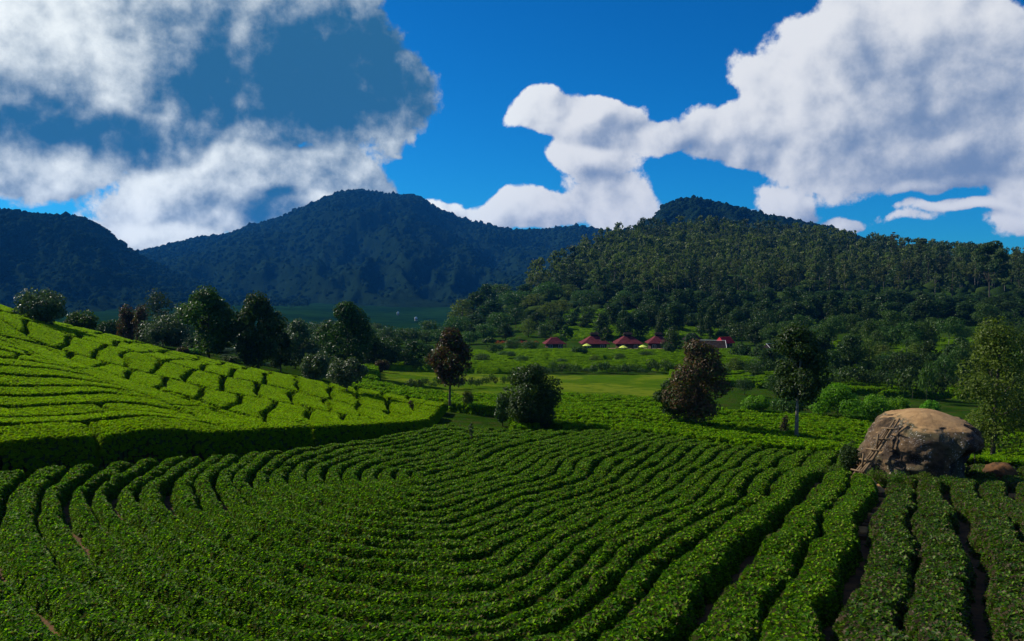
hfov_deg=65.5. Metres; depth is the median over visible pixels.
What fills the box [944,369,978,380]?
thicket shrub
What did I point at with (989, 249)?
tree
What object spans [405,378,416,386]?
bank shrub
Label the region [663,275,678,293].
hill tree
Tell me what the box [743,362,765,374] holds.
field tree
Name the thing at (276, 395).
tea hedge
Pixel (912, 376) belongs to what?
tree
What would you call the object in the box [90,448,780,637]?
tea hedge
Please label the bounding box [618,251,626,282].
hill tree
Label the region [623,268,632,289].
hill tree
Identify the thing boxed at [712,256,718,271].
hill tree
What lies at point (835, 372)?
thicket shrub
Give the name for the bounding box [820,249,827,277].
hill tree
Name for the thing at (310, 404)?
tea hedge
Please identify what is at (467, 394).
sapling
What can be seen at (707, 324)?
terrace tree
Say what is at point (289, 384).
tea hedge
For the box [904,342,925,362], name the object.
scrub tree
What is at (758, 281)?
hill tree
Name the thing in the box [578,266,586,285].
hill tree
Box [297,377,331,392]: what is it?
tea hedge
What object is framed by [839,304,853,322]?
forest edge tree
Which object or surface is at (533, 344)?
field tree
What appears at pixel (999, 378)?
thicket shrub
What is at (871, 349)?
scrub tree
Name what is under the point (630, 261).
hill tree
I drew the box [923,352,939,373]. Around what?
scrub tree
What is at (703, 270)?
hill tree
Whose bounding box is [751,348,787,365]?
scrub tree
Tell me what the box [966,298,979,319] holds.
forest edge tree
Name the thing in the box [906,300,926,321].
forest edge tree
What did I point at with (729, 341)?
red house
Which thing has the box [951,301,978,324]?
forest edge tree
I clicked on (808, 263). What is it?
hill tree
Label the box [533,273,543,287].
hill tree
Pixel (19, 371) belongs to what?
tea hedge
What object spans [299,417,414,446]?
tea hedge
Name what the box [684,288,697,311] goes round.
forest edge tree
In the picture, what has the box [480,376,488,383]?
bank shrub
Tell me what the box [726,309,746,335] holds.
terrace tree
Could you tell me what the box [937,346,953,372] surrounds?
scrub tree
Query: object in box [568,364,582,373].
meadow shrub
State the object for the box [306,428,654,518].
tea hedge
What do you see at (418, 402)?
tea hedge
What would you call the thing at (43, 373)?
tea hedge
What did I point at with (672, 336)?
narrow tree
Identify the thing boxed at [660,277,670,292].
hill tree
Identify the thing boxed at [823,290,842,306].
forest edge tree
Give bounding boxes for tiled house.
[699,340,726,347]
[762,343,779,348]
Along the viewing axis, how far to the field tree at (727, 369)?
139.83 m
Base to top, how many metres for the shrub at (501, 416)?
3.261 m
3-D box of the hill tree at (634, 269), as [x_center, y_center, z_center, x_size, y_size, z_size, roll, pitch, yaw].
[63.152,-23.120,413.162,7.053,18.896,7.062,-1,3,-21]
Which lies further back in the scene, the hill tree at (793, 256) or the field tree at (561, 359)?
the hill tree at (793, 256)
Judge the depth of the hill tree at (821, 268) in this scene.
448.04 m
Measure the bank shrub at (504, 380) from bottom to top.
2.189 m
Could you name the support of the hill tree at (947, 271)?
on the ground
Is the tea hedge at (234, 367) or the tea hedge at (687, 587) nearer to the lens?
the tea hedge at (687, 587)
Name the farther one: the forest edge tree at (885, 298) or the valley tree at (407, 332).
the forest edge tree at (885, 298)
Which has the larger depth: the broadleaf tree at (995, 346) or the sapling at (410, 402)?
the sapling at (410, 402)
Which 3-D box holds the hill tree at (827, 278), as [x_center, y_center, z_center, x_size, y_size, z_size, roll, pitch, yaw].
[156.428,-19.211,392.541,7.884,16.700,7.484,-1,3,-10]
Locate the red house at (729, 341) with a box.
[716,337,734,346]
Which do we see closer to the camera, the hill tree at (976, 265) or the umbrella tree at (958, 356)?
the umbrella tree at (958, 356)
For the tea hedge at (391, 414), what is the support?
on the ground
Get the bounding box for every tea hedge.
[0,305,13,313]
[0,311,26,335]
[0,320,36,343]
[0,336,25,347]
[0,340,37,355]
[0,344,25,358]
[0,350,26,360]
[0,358,90,375]
[0,365,32,376]
[0,375,117,389]
[0,386,22,397]
[0,393,118,408]
[0,403,205,419]
[0,413,106,428]
[0,416,234,477]
[0,450,837,640]
[0,455,851,640]
[10,338,98,369]
[12,314,51,325]
[20,386,157,399]
[25,355,67,366]
[26,322,69,350]
[29,367,113,384]
[31,354,51,360]
[36,449,812,640]
[38,323,84,343]
[43,346,69,358]
[52,321,72,326]
[62,337,103,359]
[68,449,794,640]
[70,326,102,333]
[71,355,103,367]
[74,368,199,406]
[79,332,115,348]
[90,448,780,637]
[95,346,129,367]
[95,364,131,379]
[96,410,222,426]
[98,333,134,346]
[110,384,131,390]
[114,394,190,413]
[114,446,761,623]
[117,342,148,353]
[123,352,159,373]
[129,371,164,389]
[131,342,168,353]
[134,340,156,346]
[137,444,746,609]
[143,352,180,367]
[154,362,192,386]
[160,379,203,400]
[164,351,197,360]
[166,392,185,398]
[169,443,733,593]
[170,359,206,372]
[175,405,253,425]
[186,370,223,395]
[190,399,215,411]
[193,442,721,577]
[194,357,221,365]
[198,388,239,411]
[204,365,233,385]
[214,424,712,563]
[218,409,262,421]
[220,363,245,372]
[222,377,259,403]
[222,421,314,458]
[228,396,274,421]
[233,369,265,392]
[233,423,698,550]
[246,367,268,380]
[252,426,687,540]
[257,384,292,407]
[265,374,298,396]
[266,402,309,421]
[267,418,299,422]
[268,426,676,532]
[272,372,298,383]
[287,427,665,523]
[292,392,328,415]
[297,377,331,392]
[297,380,330,403]
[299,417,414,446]
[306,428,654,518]
[310,409,341,420]
[324,399,359,419]
[324,429,642,511]
[328,382,356,397]
[330,388,360,409]
[341,429,634,503]
[344,415,369,419]
[356,394,388,414]
[357,388,387,405]
[357,407,393,418]
[360,429,624,497]
[377,429,613,491]
[383,393,412,407]
[387,400,415,414]
[389,412,406,416]
[395,409,438,430]
[395,429,605,485]
[409,398,425,405]
[411,429,595,479]
[417,400,445,421]
[758,472,886,640]
[830,475,919,640]
[901,476,977,640]
[948,463,1023,640]
[967,463,1023,542]
[1000,466,1023,502]
[1016,466,1023,474]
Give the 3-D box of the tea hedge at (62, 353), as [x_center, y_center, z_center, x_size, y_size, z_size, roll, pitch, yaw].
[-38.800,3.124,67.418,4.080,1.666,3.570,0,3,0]
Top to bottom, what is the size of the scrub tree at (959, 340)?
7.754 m
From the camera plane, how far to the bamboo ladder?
41.89 m
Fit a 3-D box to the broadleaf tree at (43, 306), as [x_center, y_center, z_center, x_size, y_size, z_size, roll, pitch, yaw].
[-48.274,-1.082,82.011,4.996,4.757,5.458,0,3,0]
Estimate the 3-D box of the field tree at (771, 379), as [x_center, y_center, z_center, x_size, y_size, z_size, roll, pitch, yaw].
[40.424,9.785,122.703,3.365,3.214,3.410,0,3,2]
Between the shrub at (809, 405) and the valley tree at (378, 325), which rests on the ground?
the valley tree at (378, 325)
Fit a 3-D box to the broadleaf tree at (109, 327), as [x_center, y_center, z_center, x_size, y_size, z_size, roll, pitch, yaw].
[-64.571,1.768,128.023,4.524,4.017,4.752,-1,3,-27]
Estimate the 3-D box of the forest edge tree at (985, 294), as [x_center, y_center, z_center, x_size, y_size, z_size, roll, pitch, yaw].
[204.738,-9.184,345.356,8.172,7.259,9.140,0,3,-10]
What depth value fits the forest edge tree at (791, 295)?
320.33 m
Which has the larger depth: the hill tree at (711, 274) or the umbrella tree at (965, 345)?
the hill tree at (711, 274)
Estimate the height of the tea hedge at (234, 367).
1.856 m
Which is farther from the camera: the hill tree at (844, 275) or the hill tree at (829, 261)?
the hill tree at (829, 261)
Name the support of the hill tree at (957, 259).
on the ground
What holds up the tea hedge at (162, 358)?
on the ground
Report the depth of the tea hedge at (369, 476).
43.13 m
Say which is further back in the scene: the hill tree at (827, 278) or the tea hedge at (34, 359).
the hill tree at (827, 278)
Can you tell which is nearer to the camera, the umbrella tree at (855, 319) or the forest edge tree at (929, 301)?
the umbrella tree at (855, 319)
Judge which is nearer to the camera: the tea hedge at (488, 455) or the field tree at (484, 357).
the tea hedge at (488, 455)
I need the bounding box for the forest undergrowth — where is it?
[487,233,1022,321]
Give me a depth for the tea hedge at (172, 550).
23.38 m
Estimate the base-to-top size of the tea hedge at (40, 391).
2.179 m
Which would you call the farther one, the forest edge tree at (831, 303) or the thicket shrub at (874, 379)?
the forest edge tree at (831, 303)
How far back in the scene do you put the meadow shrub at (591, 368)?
151.43 m
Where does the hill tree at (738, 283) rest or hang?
on the ground
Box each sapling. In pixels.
[407,400,413,407]
[462,390,473,403]
[469,423,473,438]
[780,415,789,431]
[973,434,985,463]
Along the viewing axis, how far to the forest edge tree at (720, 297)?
320.66 m
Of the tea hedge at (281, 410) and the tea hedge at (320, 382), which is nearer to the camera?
the tea hedge at (281, 410)
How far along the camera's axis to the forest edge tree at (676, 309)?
276.38 m
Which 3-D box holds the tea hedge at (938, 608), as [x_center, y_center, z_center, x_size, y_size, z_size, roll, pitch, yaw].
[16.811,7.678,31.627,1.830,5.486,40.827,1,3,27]
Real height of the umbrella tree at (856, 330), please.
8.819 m
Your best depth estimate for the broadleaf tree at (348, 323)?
116.75 m
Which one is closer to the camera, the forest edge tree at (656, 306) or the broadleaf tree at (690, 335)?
the broadleaf tree at (690, 335)
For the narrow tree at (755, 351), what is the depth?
186.16 m
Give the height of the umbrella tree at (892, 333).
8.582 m
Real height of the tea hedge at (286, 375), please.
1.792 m
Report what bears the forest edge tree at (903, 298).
on the ground
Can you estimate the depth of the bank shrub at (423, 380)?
108.90 m
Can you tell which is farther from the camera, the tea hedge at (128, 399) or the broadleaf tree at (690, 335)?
the broadleaf tree at (690, 335)
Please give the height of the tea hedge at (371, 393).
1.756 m
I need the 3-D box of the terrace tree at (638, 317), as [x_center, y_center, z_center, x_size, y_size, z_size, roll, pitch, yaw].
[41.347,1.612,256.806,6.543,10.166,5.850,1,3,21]
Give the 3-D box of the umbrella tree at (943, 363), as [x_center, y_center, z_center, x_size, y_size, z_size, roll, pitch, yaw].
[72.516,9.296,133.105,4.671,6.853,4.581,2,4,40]
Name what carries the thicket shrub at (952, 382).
on the ground
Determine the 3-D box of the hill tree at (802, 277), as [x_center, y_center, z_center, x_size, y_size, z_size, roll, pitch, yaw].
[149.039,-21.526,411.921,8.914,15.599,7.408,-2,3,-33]
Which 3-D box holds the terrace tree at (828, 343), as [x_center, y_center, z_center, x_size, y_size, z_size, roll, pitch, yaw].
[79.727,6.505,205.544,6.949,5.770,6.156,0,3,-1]
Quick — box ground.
[0,243,1023,640]
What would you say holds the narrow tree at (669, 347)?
on the ground
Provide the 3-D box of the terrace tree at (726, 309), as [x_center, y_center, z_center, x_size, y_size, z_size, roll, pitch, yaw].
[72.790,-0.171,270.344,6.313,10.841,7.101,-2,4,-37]
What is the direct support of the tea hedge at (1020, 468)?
on the ground
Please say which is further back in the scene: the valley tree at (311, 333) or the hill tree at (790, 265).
the hill tree at (790, 265)
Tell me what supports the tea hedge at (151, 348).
on the ground
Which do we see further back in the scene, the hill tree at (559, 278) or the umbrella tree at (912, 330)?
the hill tree at (559, 278)
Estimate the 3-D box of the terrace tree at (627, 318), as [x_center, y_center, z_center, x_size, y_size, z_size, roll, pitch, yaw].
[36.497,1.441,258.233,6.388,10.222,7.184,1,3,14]
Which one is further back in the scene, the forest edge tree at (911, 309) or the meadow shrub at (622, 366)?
the forest edge tree at (911, 309)
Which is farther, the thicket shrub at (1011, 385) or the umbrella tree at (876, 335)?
the umbrella tree at (876, 335)
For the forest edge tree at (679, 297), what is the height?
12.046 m
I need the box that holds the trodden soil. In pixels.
[850,476,884,491]
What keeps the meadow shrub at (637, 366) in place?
on the ground
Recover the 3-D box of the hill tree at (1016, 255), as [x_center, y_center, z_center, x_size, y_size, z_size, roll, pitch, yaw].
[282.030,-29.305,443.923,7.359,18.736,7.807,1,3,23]
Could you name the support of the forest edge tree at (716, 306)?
on the ground
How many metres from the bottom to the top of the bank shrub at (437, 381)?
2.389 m
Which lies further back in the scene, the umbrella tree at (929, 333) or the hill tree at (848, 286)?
the hill tree at (848, 286)
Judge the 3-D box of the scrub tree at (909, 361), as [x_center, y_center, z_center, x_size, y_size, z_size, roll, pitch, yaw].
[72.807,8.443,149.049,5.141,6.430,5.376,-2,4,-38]
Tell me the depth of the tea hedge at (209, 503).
27.58 m
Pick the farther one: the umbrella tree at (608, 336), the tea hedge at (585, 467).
the umbrella tree at (608, 336)
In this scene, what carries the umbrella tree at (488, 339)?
on the ground
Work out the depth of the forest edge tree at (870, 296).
325.53 m
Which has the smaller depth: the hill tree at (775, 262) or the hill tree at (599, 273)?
the hill tree at (599, 273)
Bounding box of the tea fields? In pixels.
[352,307,1023,467]
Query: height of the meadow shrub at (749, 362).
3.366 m
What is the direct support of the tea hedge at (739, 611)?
on the ground
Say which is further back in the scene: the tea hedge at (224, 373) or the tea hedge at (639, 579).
the tea hedge at (224, 373)
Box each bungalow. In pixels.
[542,337,565,347]
[579,332,609,347]
[613,332,643,348]
[645,332,671,348]
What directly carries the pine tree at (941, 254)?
on the ground
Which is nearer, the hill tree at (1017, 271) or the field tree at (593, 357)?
the field tree at (593, 357)
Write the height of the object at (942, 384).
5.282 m
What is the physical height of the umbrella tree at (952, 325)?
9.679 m
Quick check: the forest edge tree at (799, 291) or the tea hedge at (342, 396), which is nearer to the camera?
the tea hedge at (342, 396)
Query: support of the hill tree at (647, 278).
on the ground
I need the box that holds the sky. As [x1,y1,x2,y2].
[0,0,1023,253]
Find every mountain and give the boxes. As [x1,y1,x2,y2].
[0,218,189,312]
[139,192,604,306]
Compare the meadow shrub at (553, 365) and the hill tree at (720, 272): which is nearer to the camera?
the meadow shrub at (553, 365)
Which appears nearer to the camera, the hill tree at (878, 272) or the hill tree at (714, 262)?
the hill tree at (878, 272)
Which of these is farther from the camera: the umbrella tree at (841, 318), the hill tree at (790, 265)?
the hill tree at (790, 265)
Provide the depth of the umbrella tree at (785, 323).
235.61 m
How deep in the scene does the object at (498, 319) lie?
288.63 m
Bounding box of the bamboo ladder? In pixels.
[850,418,899,473]
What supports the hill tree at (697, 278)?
on the ground
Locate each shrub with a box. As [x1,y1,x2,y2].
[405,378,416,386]
[413,379,422,386]
[420,377,430,385]
[432,376,440,385]
[467,377,478,387]
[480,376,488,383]
[486,374,498,383]
[493,393,509,425]
[500,376,506,384]
[548,359,558,371]
[556,363,566,370]
[563,361,573,371]
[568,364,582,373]
[589,366,598,372]
[591,362,601,370]
[599,362,610,370]
[609,364,621,373]
[615,364,629,372]
[628,363,641,369]
[637,368,648,372]
[646,359,657,369]
[650,361,660,372]
[657,358,671,373]
[667,363,678,369]
[732,360,746,369]
[740,395,770,410]
[744,358,756,365]
[753,360,770,371]
[764,360,776,370]
[770,396,804,412]
[799,390,825,413]
[808,383,864,417]
[819,375,843,382]
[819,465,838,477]
[831,365,855,378]
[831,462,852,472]
[836,365,873,383]
[838,438,861,473]
[854,370,881,382]
[857,358,874,370]
[858,393,894,417]
[866,370,894,382]
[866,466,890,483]
[878,365,890,374]
[883,367,908,389]
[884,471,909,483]
[886,396,910,410]
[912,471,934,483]
[919,399,940,410]
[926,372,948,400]
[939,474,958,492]
[940,373,966,387]
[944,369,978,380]
[956,376,989,387]
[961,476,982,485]
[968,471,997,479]
[990,368,1009,392]
[999,373,1023,397]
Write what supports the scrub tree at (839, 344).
on the ground
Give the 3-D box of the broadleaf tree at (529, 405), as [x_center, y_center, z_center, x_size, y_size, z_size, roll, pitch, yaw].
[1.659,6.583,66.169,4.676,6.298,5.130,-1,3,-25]
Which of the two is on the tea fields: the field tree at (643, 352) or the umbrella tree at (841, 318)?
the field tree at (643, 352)
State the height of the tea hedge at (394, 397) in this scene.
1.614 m
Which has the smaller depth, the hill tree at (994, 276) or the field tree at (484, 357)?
the field tree at (484, 357)
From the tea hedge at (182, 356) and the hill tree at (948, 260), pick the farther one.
the hill tree at (948, 260)
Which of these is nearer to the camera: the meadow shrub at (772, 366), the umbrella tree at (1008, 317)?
the meadow shrub at (772, 366)
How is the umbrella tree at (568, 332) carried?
on the ground
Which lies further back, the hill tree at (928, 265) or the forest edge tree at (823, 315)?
the hill tree at (928, 265)
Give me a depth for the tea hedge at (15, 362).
57.12 m
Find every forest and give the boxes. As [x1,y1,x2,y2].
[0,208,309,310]
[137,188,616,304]
[485,195,870,295]
[524,215,1023,291]
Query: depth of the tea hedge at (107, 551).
21.83 m
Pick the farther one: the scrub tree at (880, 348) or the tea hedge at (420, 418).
the scrub tree at (880, 348)
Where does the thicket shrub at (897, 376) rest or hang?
on the ground
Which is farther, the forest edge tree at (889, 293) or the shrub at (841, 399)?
the forest edge tree at (889, 293)
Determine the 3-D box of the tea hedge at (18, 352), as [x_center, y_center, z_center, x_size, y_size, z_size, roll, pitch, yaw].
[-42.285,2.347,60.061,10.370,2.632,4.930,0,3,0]
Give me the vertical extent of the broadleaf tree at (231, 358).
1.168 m
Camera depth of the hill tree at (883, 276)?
408.50 m
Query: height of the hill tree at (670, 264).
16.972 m
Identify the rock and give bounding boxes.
[982,462,1017,480]
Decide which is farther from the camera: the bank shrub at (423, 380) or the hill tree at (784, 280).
the hill tree at (784, 280)
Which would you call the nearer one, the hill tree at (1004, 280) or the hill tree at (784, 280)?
the hill tree at (1004, 280)
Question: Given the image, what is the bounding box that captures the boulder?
[854,408,985,491]
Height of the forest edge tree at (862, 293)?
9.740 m
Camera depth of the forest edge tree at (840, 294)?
348.18 m
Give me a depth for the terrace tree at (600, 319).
261.11 m
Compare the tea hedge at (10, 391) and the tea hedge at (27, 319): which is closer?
the tea hedge at (10, 391)
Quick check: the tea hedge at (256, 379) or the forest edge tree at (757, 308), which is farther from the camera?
the forest edge tree at (757, 308)
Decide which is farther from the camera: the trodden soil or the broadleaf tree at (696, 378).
the broadleaf tree at (696, 378)
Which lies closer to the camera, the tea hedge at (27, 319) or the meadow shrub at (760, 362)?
the tea hedge at (27, 319)
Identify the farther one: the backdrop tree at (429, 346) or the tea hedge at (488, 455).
the backdrop tree at (429, 346)
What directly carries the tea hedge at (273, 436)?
on the ground
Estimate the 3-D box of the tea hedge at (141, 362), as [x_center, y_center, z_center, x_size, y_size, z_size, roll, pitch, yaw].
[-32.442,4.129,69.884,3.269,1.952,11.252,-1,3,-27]
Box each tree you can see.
[13,287,67,323]
[61,309,99,330]
[95,319,121,335]
[115,304,135,339]
[132,304,151,341]
[134,288,175,344]
[137,314,189,346]
[157,329,191,346]
[169,302,200,345]
[175,285,237,357]
[175,346,189,352]
[183,337,201,347]
[183,347,201,354]
[216,348,236,354]
[220,355,240,362]
[231,291,287,368]
[231,318,250,352]
[269,329,296,371]
[286,318,321,367]
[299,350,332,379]
[303,328,314,339]
[308,321,324,328]
[312,320,345,363]
[318,300,373,370]
[326,356,368,390]
[354,334,384,363]
[366,338,400,364]
[371,322,383,333]
[371,327,378,338]
[375,359,389,371]
[377,325,399,340]
[383,336,405,362]
[393,327,418,341]
[397,339,428,365]
[413,361,425,366]
[416,329,432,342]
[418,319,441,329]
[423,344,434,358]
[425,327,473,408]
[428,329,443,342]
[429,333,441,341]
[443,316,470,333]
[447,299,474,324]
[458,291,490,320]
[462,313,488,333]
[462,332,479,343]
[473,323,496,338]
[474,353,489,359]
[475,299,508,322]
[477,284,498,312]
[481,336,496,345]
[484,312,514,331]
[489,344,503,350]
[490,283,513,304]
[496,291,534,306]
[496,351,516,356]
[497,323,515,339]
[499,363,563,427]
[505,339,520,348]
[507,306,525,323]
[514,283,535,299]
[514,355,528,360]
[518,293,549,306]
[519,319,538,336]
[522,340,539,348]
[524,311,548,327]
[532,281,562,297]
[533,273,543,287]
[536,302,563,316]
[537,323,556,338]
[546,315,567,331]
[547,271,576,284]
[551,276,564,291]
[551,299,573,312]
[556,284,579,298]
[556,358,567,361]
[559,325,573,347]
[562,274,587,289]
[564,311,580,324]
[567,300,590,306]
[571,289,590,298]
[571,346,587,352]
[572,259,583,269]
[576,263,583,274]
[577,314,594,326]
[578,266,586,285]
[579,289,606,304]
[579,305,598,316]
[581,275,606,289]
[583,264,592,278]
[588,267,601,283]
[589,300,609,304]
[589,355,600,360]
[592,264,603,290]
[592,311,611,335]
[595,267,610,283]
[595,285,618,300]
[600,327,614,342]
[602,303,620,324]
[603,251,613,280]
[606,255,622,280]
[606,260,617,284]
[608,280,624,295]
[610,253,618,278]
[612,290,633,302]
[613,353,625,359]
[615,309,633,336]
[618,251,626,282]
[619,295,631,306]
[621,264,631,275]
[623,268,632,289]
[623,276,641,289]
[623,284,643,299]
[625,256,635,285]
[628,258,639,278]
[628,293,648,308]
[630,310,650,340]
[633,263,642,274]
[637,273,649,291]
[637,303,658,323]
[638,350,652,354]
[639,261,652,283]
[639,271,652,288]
[640,273,649,291]
[641,288,664,306]
[642,303,661,325]
[649,267,661,289]
[651,260,665,290]
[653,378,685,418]
[654,309,667,335]
[658,302,671,321]
[659,294,672,307]
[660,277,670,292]
[660,325,682,348]
[661,338,732,423]
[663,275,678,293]
[663,342,675,350]
[664,255,671,264]
[665,301,687,328]
[667,262,673,292]
[668,267,686,285]
[671,288,689,304]
[672,265,680,288]
[681,268,690,290]
[682,313,699,325]
[683,258,699,282]
[683,265,696,287]
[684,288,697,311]
[684,332,696,342]
[692,290,710,309]
[694,262,699,280]
[695,303,706,335]
[696,267,712,296]
[697,297,717,313]
[704,306,716,336]
[706,266,717,288]
[709,301,725,327]
[710,254,718,272]
[710,276,723,295]
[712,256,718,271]
[712,291,733,306]
[714,257,724,277]
[714,264,726,287]
[714,328,730,335]
[716,265,727,288]
[716,304,733,330]
[721,367,731,374]
[723,286,738,310]
[723,357,745,369]
[725,321,754,342]
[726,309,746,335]
[728,342,751,354]
[729,275,746,290]
[733,266,747,284]
[733,290,757,307]
[733,377,755,394]
[734,306,752,323]
[740,251,752,275]
[741,265,752,290]
[743,270,760,292]
[743,301,757,319]
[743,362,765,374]
[744,324,766,346]
[745,258,755,279]
[746,301,770,327]
[748,344,764,355]
[749,291,763,302]
[751,260,764,284]
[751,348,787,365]
[752,308,779,329]
[754,269,762,289]
[754,276,765,288]
[756,254,765,277]
[756,287,777,304]
[757,267,770,287]
[758,298,773,323]
[758,323,781,335]
[760,251,772,265]
[761,329,779,344]
[763,374,784,393]
[765,267,775,285]
[768,259,779,290]
[770,322,833,435]
[773,270,786,291]
[776,267,788,290]
[776,306,794,327]
[777,320,793,328]
[777,322,795,333]
[777,354,789,361]
[778,264,799,284]
[778,286,800,305]
[779,274,791,287]
[784,301,803,322]
[787,253,799,285]
[787,263,799,284]
[788,288,805,308]
[790,254,802,263]
[791,314,814,327]
[793,264,807,285]
[794,302,819,327]
[798,290,817,315]
[800,272,814,289]
[803,295,823,323]
[806,256,816,272]
[809,254,822,272]
[809,273,818,289]
[812,322,837,342]
[815,290,837,306]
[816,261,824,279]
[816,304,828,323]
[817,335,833,351]
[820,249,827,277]
[821,265,837,291]
[821,315,847,340]
[822,259,836,282]
[822,293,842,320]
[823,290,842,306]
[824,350,844,369]
[827,316,846,344]
[833,255,841,282]
[833,257,845,272]
[834,334,867,364]
[835,290,847,308]
[835,291,862,311]
[836,264,850,288]
[836,334,861,366]
[838,261,854,290]
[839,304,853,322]
[840,270,854,292]
[842,313,864,331]
[847,298,863,317]
[849,260,858,280]
[849,321,864,340]
[852,257,864,273]
[852,274,869,290]
[855,269,869,291]
[856,290,875,303]
[856,304,879,323]
[856,338,881,372]
[857,263,870,280]
[860,292,877,310]
[860,318,881,336]
[862,330,892,346]
[865,344,893,363]
[868,292,892,320]
[869,269,883,287]
[870,263,883,285]
[874,289,896,303]
[874,341,890,350]
[875,309,912,329]
[875,351,912,368]
[877,301,899,325]
[880,268,887,289]
[881,262,895,270]
[883,252,890,267]
[883,327,904,347]
[884,265,905,289]
[884,348,918,373]
[889,248,900,279]
[890,255,901,268]
[891,322,923,352]
[893,261,903,289]
[893,289,914,308]
[893,302,910,318]
[894,271,905,289]
[896,353,923,372]
[898,365,927,398]
[900,254,908,276]
[900,257,918,282]
[900,261,910,277]
[900,336,923,352]
[901,303,912,321]
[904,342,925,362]
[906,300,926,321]
[911,256,918,279]
[911,290,926,302]
[912,294,940,321]
[914,238,926,263]
[915,321,940,343]
[916,317,946,330]
[916,340,942,368]
[916,361,937,400]
[919,253,936,283]
[921,251,934,283]
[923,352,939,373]
[927,294,956,321]
[929,299,950,322]
[929,356,961,381]
[930,272,941,289]
[935,258,945,287]
[936,245,947,268]
[936,316,969,344]
[937,267,949,286]
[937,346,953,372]
[941,347,975,371]
[942,302,961,318]
[943,256,955,279]
[943,261,962,296]
[948,326,977,339]
[948,340,978,361]
[950,295,969,302]
[951,247,972,265]
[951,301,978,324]
[952,258,965,276]
[952,336,969,353]
[953,263,964,283]
[953,315,1023,453]
[955,252,966,269]
[960,262,967,279]
[963,348,979,373]
[965,262,972,284]
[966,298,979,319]
[968,251,979,278]
[968,258,979,283]
[970,303,1000,324]
[971,254,983,285]
[972,271,987,284]
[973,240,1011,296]
[974,291,993,298]
[976,298,1001,322]
[985,296,1003,305]
[989,254,998,285]
[990,269,998,280]
[992,302,1018,318]
[996,330,1023,429]
[997,273,1013,290]
[997,307,1023,325]
[1001,300,1022,318]
[1009,327,1023,355]
[1011,251,1023,279]
[1012,260,1023,289]
[1014,291,1023,303]
[1016,253,1023,285]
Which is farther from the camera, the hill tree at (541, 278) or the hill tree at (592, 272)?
the hill tree at (541, 278)
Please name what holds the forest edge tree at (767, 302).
on the ground
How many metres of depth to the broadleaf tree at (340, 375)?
73.75 m
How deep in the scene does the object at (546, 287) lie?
396.93 m
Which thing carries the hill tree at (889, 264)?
on the ground
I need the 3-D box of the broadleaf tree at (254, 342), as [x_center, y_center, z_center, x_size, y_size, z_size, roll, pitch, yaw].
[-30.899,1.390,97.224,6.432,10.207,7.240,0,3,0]
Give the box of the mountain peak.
[491,198,857,299]
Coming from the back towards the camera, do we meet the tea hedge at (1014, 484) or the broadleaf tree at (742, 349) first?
the broadleaf tree at (742, 349)
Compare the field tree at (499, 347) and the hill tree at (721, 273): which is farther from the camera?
the hill tree at (721, 273)
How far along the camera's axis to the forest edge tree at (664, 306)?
294.96 m
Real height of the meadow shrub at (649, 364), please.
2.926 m
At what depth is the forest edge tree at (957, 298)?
329.78 m
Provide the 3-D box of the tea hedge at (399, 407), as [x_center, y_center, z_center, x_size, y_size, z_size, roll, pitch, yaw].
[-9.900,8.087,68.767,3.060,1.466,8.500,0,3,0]
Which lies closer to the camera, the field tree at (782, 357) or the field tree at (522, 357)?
the field tree at (782, 357)
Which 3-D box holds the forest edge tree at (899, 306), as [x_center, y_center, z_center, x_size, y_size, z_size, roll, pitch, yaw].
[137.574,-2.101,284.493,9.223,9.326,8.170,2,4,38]

